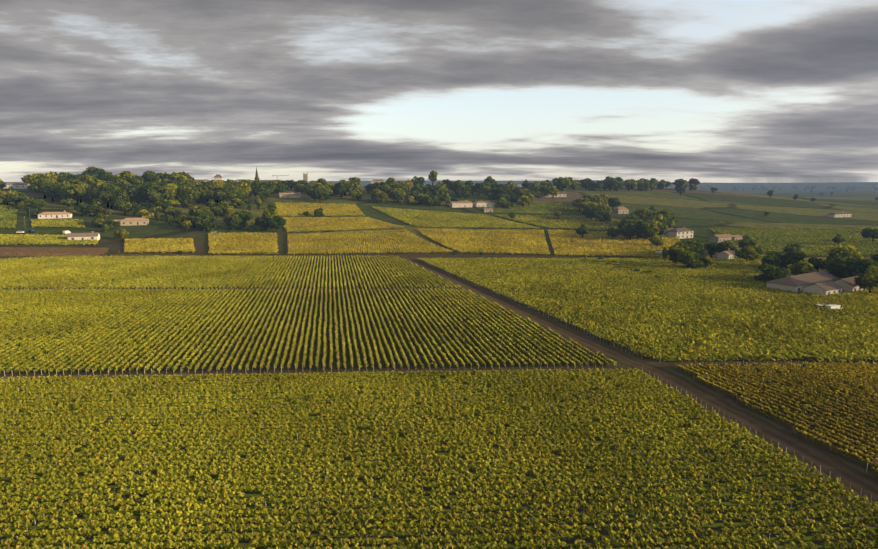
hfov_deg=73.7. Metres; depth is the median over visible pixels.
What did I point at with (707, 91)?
sky
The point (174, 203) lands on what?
wide tree
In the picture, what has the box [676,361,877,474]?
vineyard block
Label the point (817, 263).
round tree
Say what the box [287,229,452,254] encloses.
vineyard
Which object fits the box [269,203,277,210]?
tall tree
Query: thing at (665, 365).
cross path
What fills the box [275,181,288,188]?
wide tree
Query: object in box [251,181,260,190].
round tree
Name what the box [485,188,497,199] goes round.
tree
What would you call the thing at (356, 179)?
round tree
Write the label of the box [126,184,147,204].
wide tree
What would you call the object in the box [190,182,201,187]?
round tree
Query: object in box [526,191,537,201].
wide tree
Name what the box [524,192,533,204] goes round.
round tree
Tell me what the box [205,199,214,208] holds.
round tree
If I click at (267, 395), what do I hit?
vineyard block
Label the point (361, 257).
path
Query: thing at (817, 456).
dirt track
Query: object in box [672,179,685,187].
wide tree
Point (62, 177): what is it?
round tree
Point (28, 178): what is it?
wide tree
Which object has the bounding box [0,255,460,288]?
vineyard block
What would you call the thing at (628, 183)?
wide tree
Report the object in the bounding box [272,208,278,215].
tall tree
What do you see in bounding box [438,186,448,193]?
round tree
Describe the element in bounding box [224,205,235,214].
round tree
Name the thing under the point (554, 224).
vineyard
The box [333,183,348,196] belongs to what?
round tree
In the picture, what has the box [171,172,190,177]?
round tree
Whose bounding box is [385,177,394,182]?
round tree
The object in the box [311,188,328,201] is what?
wide tree
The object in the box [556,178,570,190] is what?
tree
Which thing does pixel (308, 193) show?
wide tree
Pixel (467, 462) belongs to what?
vineyard stakes
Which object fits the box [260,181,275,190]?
round tree
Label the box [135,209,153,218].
wide tree
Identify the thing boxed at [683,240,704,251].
wide tree
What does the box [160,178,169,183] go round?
wide tree
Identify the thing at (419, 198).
round tree
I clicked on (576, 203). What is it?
round tree
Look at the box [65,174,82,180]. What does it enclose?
round tree
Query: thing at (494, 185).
round tree
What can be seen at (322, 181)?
round tree
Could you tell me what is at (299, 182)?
round tree
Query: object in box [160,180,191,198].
wide tree
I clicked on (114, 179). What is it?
round tree
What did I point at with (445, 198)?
round tree
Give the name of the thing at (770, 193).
round tree
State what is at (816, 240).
vineyard
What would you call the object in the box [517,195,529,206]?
wide tree
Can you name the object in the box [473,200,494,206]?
house
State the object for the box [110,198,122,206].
round tree
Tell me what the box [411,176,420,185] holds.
round tree
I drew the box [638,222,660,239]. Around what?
round tree
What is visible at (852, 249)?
tree
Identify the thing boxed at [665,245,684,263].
round tree
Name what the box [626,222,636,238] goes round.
round tree
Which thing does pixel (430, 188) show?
round tree
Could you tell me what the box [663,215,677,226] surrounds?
wide tree
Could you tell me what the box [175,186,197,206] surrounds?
tree
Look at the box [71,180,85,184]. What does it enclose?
round tree
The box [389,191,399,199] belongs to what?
round tree
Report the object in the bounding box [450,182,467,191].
round tree
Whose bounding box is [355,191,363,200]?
wide tree
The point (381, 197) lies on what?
tree
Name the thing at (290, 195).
house
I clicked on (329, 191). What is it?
wide tree
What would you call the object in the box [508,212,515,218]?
round tree
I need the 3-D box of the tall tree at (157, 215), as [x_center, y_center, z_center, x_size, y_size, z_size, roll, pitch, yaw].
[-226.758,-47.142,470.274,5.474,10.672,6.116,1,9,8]
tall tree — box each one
[153,209,159,221]
[245,220,250,229]
[247,202,251,210]
[255,195,261,209]
[262,208,270,219]
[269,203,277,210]
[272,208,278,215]
[662,247,666,258]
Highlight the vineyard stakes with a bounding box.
[6,362,876,548]
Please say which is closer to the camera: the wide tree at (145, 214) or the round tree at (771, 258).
the round tree at (771, 258)
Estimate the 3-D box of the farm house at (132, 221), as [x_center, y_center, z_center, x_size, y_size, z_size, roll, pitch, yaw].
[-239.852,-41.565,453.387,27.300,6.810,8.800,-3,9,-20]
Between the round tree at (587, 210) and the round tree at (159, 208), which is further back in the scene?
the round tree at (587, 210)
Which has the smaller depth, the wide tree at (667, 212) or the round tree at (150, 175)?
the wide tree at (667, 212)
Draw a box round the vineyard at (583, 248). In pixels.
[548,229,679,257]
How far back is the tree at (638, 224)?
447.04 m
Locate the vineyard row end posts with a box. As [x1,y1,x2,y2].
[0,252,873,502]
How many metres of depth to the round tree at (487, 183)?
795.41 m
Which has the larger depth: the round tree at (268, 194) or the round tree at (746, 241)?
the round tree at (268, 194)
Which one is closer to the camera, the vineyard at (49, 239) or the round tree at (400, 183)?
the vineyard at (49, 239)
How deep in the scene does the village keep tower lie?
1438.89 m
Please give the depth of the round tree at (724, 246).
329.10 m
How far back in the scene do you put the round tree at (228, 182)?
652.19 m
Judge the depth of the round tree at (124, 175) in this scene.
618.06 m
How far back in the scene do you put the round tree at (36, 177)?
585.89 m
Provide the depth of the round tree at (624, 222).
463.79 m
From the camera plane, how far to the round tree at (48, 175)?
584.55 m
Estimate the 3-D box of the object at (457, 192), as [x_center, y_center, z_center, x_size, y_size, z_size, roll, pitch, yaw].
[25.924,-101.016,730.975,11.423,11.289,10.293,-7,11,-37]
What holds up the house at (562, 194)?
on the terrain
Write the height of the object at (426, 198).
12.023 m
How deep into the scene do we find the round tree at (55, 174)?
635.87 m
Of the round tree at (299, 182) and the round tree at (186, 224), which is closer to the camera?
the round tree at (186, 224)
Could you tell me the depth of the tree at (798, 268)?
247.30 m
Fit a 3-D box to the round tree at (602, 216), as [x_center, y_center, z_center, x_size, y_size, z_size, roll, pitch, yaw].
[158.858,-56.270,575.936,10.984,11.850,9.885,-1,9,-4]
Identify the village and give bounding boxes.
[371,179,384,183]
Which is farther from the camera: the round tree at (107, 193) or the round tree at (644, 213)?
the round tree at (644, 213)
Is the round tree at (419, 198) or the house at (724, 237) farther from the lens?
the round tree at (419, 198)
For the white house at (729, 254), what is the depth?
322.02 m
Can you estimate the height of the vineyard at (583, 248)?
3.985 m
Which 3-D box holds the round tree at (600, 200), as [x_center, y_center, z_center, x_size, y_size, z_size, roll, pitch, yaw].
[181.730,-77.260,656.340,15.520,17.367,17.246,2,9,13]
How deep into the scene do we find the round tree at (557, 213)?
591.06 m
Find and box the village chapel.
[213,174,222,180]
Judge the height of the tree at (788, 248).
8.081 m
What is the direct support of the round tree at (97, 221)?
on the terrain
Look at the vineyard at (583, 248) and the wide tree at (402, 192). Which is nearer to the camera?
the vineyard at (583, 248)
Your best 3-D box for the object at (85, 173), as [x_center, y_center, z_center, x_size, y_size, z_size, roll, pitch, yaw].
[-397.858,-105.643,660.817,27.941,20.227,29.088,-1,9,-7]
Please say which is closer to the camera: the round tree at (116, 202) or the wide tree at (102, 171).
the round tree at (116, 202)
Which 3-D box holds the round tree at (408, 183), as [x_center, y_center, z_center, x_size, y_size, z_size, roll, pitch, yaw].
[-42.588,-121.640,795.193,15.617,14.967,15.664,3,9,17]
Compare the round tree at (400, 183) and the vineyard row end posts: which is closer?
the vineyard row end posts
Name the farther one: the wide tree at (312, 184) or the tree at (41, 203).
the wide tree at (312, 184)
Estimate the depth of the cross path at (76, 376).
127.95 m
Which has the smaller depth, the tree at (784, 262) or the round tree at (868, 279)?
the round tree at (868, 279)
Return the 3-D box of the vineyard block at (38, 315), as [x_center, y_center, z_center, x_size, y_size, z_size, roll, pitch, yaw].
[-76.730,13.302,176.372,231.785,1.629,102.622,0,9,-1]
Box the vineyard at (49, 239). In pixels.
[0,234,97,244]
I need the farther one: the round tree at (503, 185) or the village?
the village
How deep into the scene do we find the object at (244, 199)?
569.41 m
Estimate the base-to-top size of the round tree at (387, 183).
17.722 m
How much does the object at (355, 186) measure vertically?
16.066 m
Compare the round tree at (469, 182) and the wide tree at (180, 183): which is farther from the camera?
the round tree at (469, 182)
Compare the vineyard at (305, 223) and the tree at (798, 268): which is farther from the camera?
the vineyard at (305, 223)
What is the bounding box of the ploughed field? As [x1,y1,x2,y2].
[0,247,108,255]
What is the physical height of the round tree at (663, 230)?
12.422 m
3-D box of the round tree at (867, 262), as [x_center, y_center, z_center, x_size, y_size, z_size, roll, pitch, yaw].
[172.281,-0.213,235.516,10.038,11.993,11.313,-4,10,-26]
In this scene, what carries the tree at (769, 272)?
on the terrain
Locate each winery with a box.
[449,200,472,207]
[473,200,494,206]
[484,207,492,211]
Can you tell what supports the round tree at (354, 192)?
on the terrain
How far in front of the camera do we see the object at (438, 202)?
650.27 m
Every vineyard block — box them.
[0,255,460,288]
[0,287,615,372]
[0,368,877,548]
[418,257,877,360]
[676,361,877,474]
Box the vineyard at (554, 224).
[494,214,619,229]
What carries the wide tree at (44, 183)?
on the terrain
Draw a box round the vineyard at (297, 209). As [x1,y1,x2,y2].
[275,202,364,215]
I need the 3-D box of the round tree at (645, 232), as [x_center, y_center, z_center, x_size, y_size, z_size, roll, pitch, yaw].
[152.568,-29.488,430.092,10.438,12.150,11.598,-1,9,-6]
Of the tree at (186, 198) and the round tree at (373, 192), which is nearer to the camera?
the tree at (186, 198)
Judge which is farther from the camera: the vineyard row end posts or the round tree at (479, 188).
the round tree at (479, 188)
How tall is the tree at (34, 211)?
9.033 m
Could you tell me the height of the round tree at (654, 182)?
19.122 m
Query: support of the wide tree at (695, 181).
on the terrain
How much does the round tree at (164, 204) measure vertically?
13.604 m
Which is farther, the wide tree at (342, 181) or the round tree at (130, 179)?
the wide tree at (342, 181)
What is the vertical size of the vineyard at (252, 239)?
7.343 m
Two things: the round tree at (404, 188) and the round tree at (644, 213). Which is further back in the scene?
the round tree at (404, 188)
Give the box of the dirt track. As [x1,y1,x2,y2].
[401,257,877,501]
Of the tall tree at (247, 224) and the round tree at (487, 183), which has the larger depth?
the round tree at (487, 183)
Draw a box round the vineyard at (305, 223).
[283,216,404,232]
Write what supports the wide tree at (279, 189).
on the terrain
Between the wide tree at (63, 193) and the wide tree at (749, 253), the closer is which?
the wide tree at (749, 253)
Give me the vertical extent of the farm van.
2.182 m
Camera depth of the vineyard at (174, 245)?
372.25 m
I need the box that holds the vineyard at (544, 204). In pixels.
[457,200,583,213]
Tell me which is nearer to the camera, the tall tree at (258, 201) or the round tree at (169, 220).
the round tree at (169, 220)
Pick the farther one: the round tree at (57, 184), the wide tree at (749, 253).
the round tree at (57, 184)
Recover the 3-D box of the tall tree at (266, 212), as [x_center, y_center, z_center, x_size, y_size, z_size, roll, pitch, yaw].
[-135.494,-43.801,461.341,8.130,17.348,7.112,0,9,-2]
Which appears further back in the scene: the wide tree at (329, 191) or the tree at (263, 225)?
the wide tree at (329, 191)
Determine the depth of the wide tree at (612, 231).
448.88 m
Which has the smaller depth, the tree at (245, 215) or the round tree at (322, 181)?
the tree at (245, 215)
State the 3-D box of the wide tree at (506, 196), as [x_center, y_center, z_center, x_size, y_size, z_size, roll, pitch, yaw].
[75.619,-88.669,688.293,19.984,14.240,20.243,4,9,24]
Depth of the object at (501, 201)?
654.49 m
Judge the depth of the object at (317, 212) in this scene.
533.76 m
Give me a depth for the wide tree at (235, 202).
555.02 m
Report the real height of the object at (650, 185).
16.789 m
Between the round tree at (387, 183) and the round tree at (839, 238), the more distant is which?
the round tree at (387, 183)
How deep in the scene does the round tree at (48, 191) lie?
538.50 m
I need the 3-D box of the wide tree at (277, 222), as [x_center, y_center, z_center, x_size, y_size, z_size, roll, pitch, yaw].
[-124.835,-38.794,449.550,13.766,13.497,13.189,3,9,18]
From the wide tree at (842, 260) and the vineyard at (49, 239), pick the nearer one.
the wide tree at (842, 260)
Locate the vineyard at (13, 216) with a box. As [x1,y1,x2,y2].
[0,202,17,227]
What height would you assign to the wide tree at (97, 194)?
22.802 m
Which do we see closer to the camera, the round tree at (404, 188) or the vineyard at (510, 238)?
the vineyard at (510, 238)
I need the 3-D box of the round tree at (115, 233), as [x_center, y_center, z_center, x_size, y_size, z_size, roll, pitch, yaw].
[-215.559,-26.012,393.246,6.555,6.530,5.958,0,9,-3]
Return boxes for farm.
[767,268,873,295]
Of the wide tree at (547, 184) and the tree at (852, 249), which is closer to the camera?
the tree at (852, 249)
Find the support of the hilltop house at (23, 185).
on the terrain
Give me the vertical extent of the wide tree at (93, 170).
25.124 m
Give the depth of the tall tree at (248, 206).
533.58 m
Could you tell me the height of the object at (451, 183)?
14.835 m
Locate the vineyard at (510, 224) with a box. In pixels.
[371,206,539,228]
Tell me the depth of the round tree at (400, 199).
640.52 m
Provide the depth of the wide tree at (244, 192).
580.76 m
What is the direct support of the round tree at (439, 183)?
on the terrain
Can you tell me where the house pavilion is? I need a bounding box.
[612,206,628,213]
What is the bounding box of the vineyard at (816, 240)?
[709,227,877,256]
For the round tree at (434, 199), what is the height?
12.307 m
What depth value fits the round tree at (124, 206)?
488.83 m
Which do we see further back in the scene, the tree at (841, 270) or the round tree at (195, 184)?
the round tree at (195, 184)
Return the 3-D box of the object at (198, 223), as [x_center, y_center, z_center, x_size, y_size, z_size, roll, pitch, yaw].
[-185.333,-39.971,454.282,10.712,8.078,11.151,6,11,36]
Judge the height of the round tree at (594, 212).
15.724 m
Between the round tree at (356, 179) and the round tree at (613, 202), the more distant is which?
the round tree at (356, 179)
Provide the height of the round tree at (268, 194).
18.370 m
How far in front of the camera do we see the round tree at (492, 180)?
849.08 m
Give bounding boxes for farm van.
[826,304,842,309]
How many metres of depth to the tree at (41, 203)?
498.68 m
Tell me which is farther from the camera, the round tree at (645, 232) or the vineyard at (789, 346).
the round tree at (645, 232)
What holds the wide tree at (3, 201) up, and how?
on the terrain
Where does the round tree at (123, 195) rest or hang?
on the terrain
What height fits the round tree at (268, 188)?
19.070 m
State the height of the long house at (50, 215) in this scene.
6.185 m
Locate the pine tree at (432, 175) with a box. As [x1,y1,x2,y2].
[428,170,437,185]
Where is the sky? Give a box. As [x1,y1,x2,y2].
[0,0,877,182]
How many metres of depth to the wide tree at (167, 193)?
525.22 m
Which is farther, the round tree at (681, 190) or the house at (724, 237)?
the round tree at (681, 190)
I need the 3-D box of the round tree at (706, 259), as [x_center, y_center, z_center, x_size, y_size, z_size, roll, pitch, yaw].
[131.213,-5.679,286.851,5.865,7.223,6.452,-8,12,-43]
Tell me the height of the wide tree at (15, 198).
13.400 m
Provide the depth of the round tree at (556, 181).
881.22 m
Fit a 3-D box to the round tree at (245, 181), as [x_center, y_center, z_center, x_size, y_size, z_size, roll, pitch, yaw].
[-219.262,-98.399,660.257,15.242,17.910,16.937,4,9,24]
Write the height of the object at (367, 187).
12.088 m
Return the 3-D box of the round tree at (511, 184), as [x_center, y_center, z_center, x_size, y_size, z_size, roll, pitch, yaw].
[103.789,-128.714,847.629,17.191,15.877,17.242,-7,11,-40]
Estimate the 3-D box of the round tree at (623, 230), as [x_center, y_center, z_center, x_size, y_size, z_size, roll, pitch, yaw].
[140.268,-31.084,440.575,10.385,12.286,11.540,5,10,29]
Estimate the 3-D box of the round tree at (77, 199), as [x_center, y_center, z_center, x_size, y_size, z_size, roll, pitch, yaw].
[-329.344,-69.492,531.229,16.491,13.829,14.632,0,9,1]
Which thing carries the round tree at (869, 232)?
on the terrain
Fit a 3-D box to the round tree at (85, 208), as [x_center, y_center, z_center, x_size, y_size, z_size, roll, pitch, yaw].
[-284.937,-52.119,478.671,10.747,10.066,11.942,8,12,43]
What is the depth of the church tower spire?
1175.87 m
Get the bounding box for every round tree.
[30,174,55,181]
[32,173,56,185]
[41,186,60,201]
[45,171,58,178]
[50,181,70,199]
[55,183,72,194]
[56,173,73,181]
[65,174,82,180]
[65,195,79,204]
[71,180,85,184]
[74,202,85,215]
[82,205,97,215]
[91,197,107,205]
[93,218,104,227]
[95,175,111,179]
[99,186,117,208]
[103,176,121,182]
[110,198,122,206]
[112,231,120,238]
[113,190,128,202]
[116,229,129,239]
[117,171,133,179]
[117,201,132,214]
[126,175,143,184]
[139,184,160,202]
[142,171,160,182]
[150,206,163,212]
[155,200,171,215]
[162,206,174,215]
[164,183,177,196]
[165,216,173,226]
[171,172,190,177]
[180,220,191,230]
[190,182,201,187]
[190,207,208,215]
[193,187,203,204]
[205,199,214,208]
[208,180,224,187]
[211,206,222,218]
[213,185,240,199]
[217,190,230,201]
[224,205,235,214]
[225,179,233,184]
[233,182,251,191]
[238,179,251,183]
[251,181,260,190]
[254,188,268,203]
[257,184,273,201]
[258,186,270,198]
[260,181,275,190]
[287,179,295,189]
[294,180,307,184]
[312,195,324,201]
[316,178,326,184]
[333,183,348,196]
[334,183,345,196]
[349,177,360,182]
[349,189,361,200]
[369,189,380,198]
[371,181,378,188]
[379,181,392,185]
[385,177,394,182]
[388,187,401,194]
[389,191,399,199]
[393,181,406,186]
[393,184,407,191]
[396,196,405,202]
[404,180,412,189]
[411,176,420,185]
[416,195,424,201]
[418,177,424,185]
[424,186,437,194]
[426,197,433,204]
[431,196,437,205]
[433,188,443,194]
[436,181,445,186]
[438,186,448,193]
[441,193,450,204]
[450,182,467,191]
[462,191,469,199]
[464,180,473,184]
[472,183,487,195]
[483,181,490,186]
[488,179,497,187]
[491,183,497,188]
[497,184,509,187]
[506,180,515,188]
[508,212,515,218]
[521,180,527,188]
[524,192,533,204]
[530,181,540,191]
[547,186,558,197]
[552,177,564,188]
[554,211,560,218]
[570,181,577,188]
[571,198,583,210]
[576,224,588,236]
[581,179,591,187]
[581,206,598,218]
[583,195,596,201]
[590,208,603,221]
[594,194,608,199]
[596,198,607,203]
[598,212,605,221]
[607,197,621,208]
[614,181,622,190]
[618,219,636,228]
[618,225,631,238]
[621,215,639,220]
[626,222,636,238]
[632,208,652,218]
[637,226,653,239]
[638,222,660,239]
[647,179,657,189]
[657,225,667,234]
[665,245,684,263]
[675,241,690,250]
[676,187,685,194]
[695,250,706,258]
[701,255,713,266]
[705,243,718,256]
[715,241,735,252]
[738,235,755,247]
[761,251,780,266]
[767,190,773,197]
[783,251,805,263]
[807,257,826,271]
[826,249,853,263]
[832,233,846,243]
[853,265,877,292]
[855,259,877,272]
[860,227,877,241]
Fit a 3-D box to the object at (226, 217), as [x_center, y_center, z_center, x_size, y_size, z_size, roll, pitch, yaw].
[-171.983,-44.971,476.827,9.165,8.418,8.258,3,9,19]
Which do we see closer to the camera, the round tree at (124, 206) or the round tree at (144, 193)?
the round tree at (124, 206)
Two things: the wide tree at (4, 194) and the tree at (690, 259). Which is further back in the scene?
the wide tree at (4, 194)
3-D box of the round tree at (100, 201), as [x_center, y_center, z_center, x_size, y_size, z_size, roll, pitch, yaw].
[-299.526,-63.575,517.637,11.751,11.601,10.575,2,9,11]
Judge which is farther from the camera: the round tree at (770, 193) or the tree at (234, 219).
the round tree at (770, 193)
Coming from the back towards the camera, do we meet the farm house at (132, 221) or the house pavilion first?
the house pavilion
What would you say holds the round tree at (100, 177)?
on the terrain
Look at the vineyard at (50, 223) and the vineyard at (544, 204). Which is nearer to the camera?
the vineyard at (50, 223)
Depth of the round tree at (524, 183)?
871.35 m
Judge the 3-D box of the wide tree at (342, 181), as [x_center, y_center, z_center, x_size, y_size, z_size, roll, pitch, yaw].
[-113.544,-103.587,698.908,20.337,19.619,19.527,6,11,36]
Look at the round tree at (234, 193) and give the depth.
562.38 m
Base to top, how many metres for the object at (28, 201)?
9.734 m
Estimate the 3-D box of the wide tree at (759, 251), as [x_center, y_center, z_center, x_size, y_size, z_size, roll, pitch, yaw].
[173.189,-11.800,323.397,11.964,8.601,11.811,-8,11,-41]
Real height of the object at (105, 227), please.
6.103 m
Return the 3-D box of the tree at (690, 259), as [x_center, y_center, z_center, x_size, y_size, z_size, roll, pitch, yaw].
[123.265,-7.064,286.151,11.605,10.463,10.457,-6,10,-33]
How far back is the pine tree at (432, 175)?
727.43 m
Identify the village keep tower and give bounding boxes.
[303,173,307,180]
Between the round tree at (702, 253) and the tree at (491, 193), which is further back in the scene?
the tree at (491, 193)
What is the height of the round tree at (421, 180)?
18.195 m
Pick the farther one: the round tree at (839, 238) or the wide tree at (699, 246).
the round tree at (839, 238)
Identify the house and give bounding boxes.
[4,182,28,188]
[37,210,71,218]
[114,216,148,225]
[543,192,566,196]
[716,248,736,258]
[826,211,851,217]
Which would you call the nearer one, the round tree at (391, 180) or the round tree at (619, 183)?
the round tree at (391, 180)
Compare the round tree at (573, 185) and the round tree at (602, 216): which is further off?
the round tree at (573, 185)
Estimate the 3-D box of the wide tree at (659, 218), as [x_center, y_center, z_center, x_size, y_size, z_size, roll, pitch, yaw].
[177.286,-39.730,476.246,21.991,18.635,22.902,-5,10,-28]
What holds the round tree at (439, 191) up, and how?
on the terrain
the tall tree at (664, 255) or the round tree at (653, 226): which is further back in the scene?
the round tree at (653, 226)
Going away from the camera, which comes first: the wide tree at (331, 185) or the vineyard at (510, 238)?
the vineyard at (510, 238)
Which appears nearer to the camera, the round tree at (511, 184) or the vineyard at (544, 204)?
the vineyard at (544, 204)
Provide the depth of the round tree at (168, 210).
488.38 m
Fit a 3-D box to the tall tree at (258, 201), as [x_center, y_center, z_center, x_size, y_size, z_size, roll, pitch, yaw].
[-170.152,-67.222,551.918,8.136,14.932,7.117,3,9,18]
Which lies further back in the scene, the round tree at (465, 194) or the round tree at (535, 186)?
the round tree at (535, 186)
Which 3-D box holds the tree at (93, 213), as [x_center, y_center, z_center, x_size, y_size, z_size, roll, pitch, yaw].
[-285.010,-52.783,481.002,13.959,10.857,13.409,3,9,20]
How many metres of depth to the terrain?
212.66 m
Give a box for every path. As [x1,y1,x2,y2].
[0,368,635,378]
[54,290,458,290]
[100,256,605,257]
[653,362,877,367]
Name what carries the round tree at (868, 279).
on the terrain
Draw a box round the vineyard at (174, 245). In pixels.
[124,237,194,252]
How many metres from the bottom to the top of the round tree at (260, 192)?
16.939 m
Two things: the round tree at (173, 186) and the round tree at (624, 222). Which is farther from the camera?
the round tree at (173, 186)
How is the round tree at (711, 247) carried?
on the terrain
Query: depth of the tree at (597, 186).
919.89 m
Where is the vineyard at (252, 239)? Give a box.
[208,232,278,254]
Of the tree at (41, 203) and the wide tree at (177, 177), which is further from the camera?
the wide tree at (177, 177)
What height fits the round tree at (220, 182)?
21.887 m
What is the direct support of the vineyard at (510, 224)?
on the terrain
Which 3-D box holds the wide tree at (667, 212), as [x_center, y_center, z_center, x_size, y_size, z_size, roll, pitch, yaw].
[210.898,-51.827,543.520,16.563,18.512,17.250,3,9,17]
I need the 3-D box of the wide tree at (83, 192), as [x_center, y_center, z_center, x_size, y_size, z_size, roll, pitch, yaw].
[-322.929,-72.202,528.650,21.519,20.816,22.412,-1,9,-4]
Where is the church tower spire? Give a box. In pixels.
[255,167,258,180]
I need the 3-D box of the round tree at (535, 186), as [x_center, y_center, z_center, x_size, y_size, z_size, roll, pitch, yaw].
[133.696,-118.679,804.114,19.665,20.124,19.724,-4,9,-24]
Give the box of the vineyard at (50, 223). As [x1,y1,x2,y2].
[31,219,84,227]
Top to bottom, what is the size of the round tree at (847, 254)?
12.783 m
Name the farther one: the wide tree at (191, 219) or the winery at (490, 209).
the winery at (490, 209)
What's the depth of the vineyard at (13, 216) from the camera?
460.67 m
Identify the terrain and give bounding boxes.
[0,180,877,548]
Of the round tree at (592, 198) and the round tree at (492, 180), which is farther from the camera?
the round tree at (492, 180)
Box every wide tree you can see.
[0,190,18,205]
[0,192,8,205]
[6,192,29,203]
[21,173,43,184]
[27,178,54,197]
[58,186,75,204]
[60,198,76,208]
[66,183,94,202]
[81,167,103,175]
[85,177,98,180]
[89,182,102,188]
[92,168,115,175]
[92,183,119,207]
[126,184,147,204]
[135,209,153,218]
[147,185,176,202]
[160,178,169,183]
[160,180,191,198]
[168,199,179,207]
[171,174,190,182]
[183,216,202,227]
[196,213,215,220]
[202,184,227,203]
[228,198,242,207]
[232,186,250,196]
[268,216,285,231]
[274,185,285,193]
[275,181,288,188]
[305,188,320,200]
[308,182,321,188]
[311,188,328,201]
[315,185,332,200]
[325,182,334,195]
[338,180,353,194]
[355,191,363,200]
[380,184,390,193]
[390,190,405,201]
[494,193,510,200]
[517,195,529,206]
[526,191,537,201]
[540,181,553,187]
[579,201,596,208]
[602,179,617,190]
[607,227,619,236]
[623,179,636,190]
[644,214,674,226]
[650,220,668,228]
[657,209,674,217]
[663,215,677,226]
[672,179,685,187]
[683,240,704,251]
[685,243,703,250]
[687,178,699,186]
[735,246,759,261]
[739,245,762,254]
[824,257,854,270]
[871,253,877,262]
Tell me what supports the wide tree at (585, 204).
on the terrain
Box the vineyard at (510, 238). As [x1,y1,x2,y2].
[415,228,549,254]
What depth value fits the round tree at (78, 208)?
477.92 m
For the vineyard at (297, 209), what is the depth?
577.53 m
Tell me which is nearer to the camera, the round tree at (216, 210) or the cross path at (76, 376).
the cross path at (76, 376)
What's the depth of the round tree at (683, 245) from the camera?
322.83 m
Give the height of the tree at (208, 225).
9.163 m

